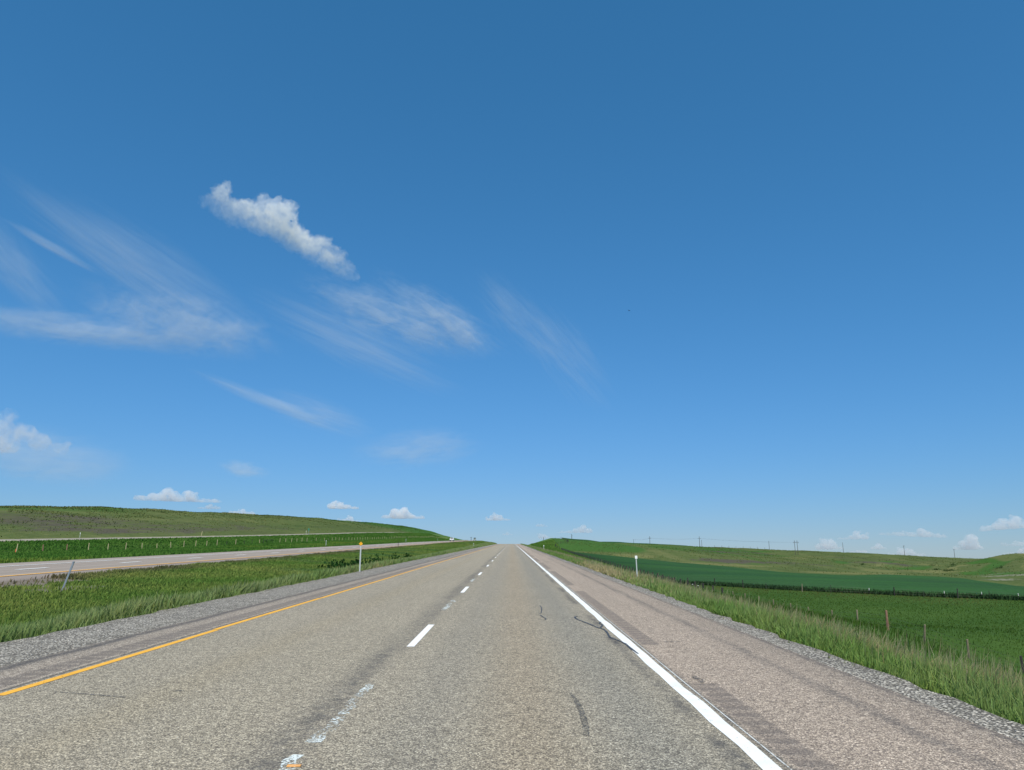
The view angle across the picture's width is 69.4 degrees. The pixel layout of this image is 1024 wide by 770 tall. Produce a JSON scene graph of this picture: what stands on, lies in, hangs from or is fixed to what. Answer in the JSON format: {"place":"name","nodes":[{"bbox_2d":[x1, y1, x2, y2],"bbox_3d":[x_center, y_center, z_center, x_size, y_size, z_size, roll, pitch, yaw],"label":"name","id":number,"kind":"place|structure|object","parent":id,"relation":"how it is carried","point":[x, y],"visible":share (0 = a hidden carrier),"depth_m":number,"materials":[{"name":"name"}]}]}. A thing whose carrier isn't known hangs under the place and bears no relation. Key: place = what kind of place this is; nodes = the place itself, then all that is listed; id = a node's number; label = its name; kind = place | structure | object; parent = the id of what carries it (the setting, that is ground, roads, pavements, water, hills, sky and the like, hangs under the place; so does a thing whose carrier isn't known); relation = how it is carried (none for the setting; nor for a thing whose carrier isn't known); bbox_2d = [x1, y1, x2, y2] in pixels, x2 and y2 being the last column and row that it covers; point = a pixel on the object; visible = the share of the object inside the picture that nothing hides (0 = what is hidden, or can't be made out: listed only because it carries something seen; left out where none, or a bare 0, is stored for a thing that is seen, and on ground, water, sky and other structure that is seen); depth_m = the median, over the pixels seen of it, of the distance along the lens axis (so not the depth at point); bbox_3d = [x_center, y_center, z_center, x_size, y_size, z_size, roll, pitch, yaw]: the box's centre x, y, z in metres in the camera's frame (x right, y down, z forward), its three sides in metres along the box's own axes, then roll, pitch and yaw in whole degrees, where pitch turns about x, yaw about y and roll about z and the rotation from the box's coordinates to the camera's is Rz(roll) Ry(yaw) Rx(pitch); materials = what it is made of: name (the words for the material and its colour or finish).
{"place":"outdoors","nodes":[
{"label":"outdoors","id":0,"kind":"place"},
{"bbox_2d":[0,532,435,541],"bbox_3d":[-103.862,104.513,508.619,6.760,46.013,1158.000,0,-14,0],"label":"frontage road","id":1,"kind":"structure","parent":0,"point":[3,540],"depth_m":213.79,"materials":[{"name":"grey asphalt"}]},
{"bbox_2d":[0,506,1023,671],"bbox_3d":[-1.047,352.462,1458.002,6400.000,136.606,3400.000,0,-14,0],"label":"terrain","id":2,"kind":"structure","parent":0,"point":[668,554],"depth_m":296.05,"materials":[{"name":"green plant"}]},
{"bbox_2d":[61,561,74,590],"bbox_3d":[-19.856,8.659,32.978,0.081,1.630,0.042,15,-13,4],"label":"delineator","id":3,"kind":"object","parent":2,"relation":"on","point":[69,572],"visible":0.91,"depth_m":33.01,"materials":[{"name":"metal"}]},
{"bbox_2d":[0,505,433,536],"bbox_3d":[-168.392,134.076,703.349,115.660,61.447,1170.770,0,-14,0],"label":"hill grass","id":4,"kind":"structure","parent":2,"relation":"on","point":[106,509],"depth_m":331.72,"materials":[{"name":"green plant"}]},
{"bbox_2d":[5,536,441,551],"bbox_3d":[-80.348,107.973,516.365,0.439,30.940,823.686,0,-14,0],"label":"wire fence","id":5,"kind":"object","parent":2,"relation":"on","point":[195,544],"visible":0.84,"depth_m":173.75,"materials":[{"name":"brown wood"}]},
{"bbox_2d":[0,532,454,563],"bbox_3d":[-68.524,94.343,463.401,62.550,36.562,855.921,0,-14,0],"label":"embankment grass","id":6,"kind":"structure","parent":2,"relation":"on","point":[78,549],"depth_m":167.32,"materials":[{"name":"green plant"}]},
{"bbox_2d":[0,540,479,581],"bbox_3d":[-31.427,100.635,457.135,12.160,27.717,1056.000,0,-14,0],"label":"road","id":7,"kind":"structure","parent":2,"relation":"on","point":[44,567],"depth_m":61.53,"materials":[{"name":"grey asphalt"}]},
{"bbox_2d":[0,541,457,576],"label":"edge line","id":8,"kind":"object","parent":7,"relation":"on","point":[165,563],"visible":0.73,"depth_m":52.83,"materials":[{"name":"paint"}]},
{"bbox_2d":[0,540,461,569],"bbox_3d":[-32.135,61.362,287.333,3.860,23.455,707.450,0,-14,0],"label":"lane line","id":9,"kind":"object","parent":7,"relation":"on","point":[176,556],"visible":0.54,"depth_m":70.51,"materials":[{"name":"white paint"}]},
{"bbox_2d":[0,541,496,642],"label":"median grass","id":10,"kind":"structure","parent":2,"relation":"on","point":[130,592],"depth_m":33.37,"materials":[{"name":"green plant"}]},
{"bbox_2d":[359,542,362,570],"bbox_3d":[-8.128,9.397,39.598,0.217,1.974,0.042,0,-14,0],"label":"delineator","id":11,"kind":"object","parent":10,"relation":"on","point":[360,543],"visible":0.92,"depth_m":39.64},
{"bbox_2d":[0,544,496,666],"bbox_3d":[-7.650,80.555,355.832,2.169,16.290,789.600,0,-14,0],"label":"gravel shoulder","id":12,"kind":"object","parent":2,"relation":"on","point":[18,650],"visible":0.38,"depth_m":15.11},
{"bbox_2d":[317,552,415,567],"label":"weed patch","id":13,"kind":"object","parent":2,"relation":"on","point":[336,564],"visible":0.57,"depth_m":66.73,"materials":[{"name":"green plant"}]},
{"bbox_2d":[0,544,1023,769],"bbox_3d":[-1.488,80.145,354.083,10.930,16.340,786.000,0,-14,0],"label":"highway","id":14,"kind":"structure","parent":2,"relation":"on","point":[492,669],"depth_m":7.92,"materials":[{"name":"grey asphalt"}]},
{"bbox_2d":[0,544,499,694],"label":"edge line","id":15,"kind":"object","parent":14,"relation":"on","point":[77,671],"visible":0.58,"depth_m":11.10,"materials":[{"name":"yellow paint"}]},
{"bbox_2d":[279,579,473,769],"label":"lane line","id":16,"kind":"object","parent":14,"relation":"on","point":[314,740],"visible":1,"depth_m":6.17,"materials":[{"name":"paint"}]},
{"bbox_2d":[286,764,301,766],"bbox_3d":[-1.579,2.758,5.360,0.100,0.008,0.045,1,-14,-4],"label":"plastic chip","id":17,"kind":"object","parent":16,"relation":"on","point":[293,765],"visible":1,"depth_m":5.35,"materials":[{"name":"orange plastic"}]},
{"bbox_2d":[408,553,499,645],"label":"lane line","id":18,"kind":"object","parent":14,"relation":"on","point":[419,636],"visible":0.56,"depth_m":13.02,"materials":[{"name":"white paint"}]},
{"bbox_2d":[64,567,858,735],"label":"tar smears","id":19,"kind":"object","parent":14,"relation":"on","point":[571,692],"visible":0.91,"depth_m":7.62,"materials":[{"name":"grey asphalt"}]},
{"bbox_2d":[540,606,638,653],"bbox_3d":[-0.054,5.858,20.060,1.044,0.567,19.492,3,-14,-14],"label":"tar crack seal","id":20,"kind":"object","parent":14,"relation":"on","point":[627,645],"visible":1,"depth_m":13.51,"materials":[{"name":"black asphalt"}]},
{"bbox_2d":[515,544,781,769],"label":"edge line","id":21,"kind":"object","parent":14,"relation":"on","point":[753,752],"visible":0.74,"depth_m":7.46,"materials":[{"name":"white paint"}]},
{"bbox_2d":[546,569,791,769],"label":"seal","id":22,"kind":"object","parent":14,"relation":"on","point":[696,692],"visible":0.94,"depth_m":7.55,"materials":[{"name":"white paint"}]},
{"bbox_2d":[531,539,640,574],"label":"verge grass","id":23,"kind":"structure","parent":2,"relation":"on","point":[551,543],"depth_m":433.80,"materials":[{"name":"green plant"}]},
{"bbox_2d":[521,543,1023,724],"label":"verge grass","id":24,"kind":"structure","parent":2,"relation":"on","point":[927,675],"depth_m":11.42,"materials":[{"name":"green plant"}]},
{"bbox_2d":[521,544,1023,742],"bbox_3d":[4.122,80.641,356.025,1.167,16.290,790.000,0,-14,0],"label":"gravel shoulder","id":25,"kind":"object","parent":2,"relation":"on","point":[986,719],"visible":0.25,"depth_m":9.26},
{"bbox_2d":[555,537,1023,672],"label":"wire fence","id":26,"kind":"object","parent":2,"relation":"on","point":[887,623],"visible":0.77,"depth_m":66.02,"materials":[{"name":"brown wood"}]},
{"bbox_2d":[557,538,1023,577],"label":"hill grass","id":27,"kind":"structure","parent":2,"relation":"on","point":[961,561],"depth_m":491.33,"materials":[{"name":"green plant"}]},
{"bbox_2d":[569,551,1023,597],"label":"crop field","id":28,"kind":"structure","parent":2,"relation":"on","point":[691,572],"depth_m":158.88,"materials":[{"name":"green plant"}]},
{"bbox_2d":[641,574,1023,673],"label":"field grass","id":29,"kind":"structure","parent":2,"relation":"on","point":[856,623],"depth_m":66.30,"materials":[{"name":"green plant"}]},
{"bbox_2d":[657,575,1018,597],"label":"wire fence","id":30,"kind":"object","parent":2,"relation":"on","point":[834,588],"visible":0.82,"depth_m":109.53,"materials":[{"name":"brown wood"}]},
{"bbox_2d":[677,579,1023,600],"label":"crop edge","id":31,"kind":"object","parent":2,"relation":"on","point":[863,591],"visible":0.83,"depth_m":109.01,"materials":[{"name":"green plant"}]},
{"bbox_2d":[819,624,1023,681],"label":"verge grass","id":32,"kind":"structure","parent":2,"relation":"on","point":[927,653],"depth_m":24.32,"materials":[{"name":"green plant"}]},
{"bbox_2d":[859,562,1003,571],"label":"gully shrubs","id":33,"kind":"object","parent":2,"relation":"on","point":[953,564],"visible":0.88,"depth_m":455.70,"materials":[{"name":"green plant"}]},
{"bbox_2d":[0,0,1023,558],"label":"sky","id":34,"kind":"structure","parent":0,"point":[375,261],"materials":[{"name":"blue"}]},
{"bbox_2d":[564,538,685,545],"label":"crop field","id":35,"kind":"structure","parent":0,"point":[620,542],"depth_m":663.95,"materials":[{"name":"green plant"}]}
]}

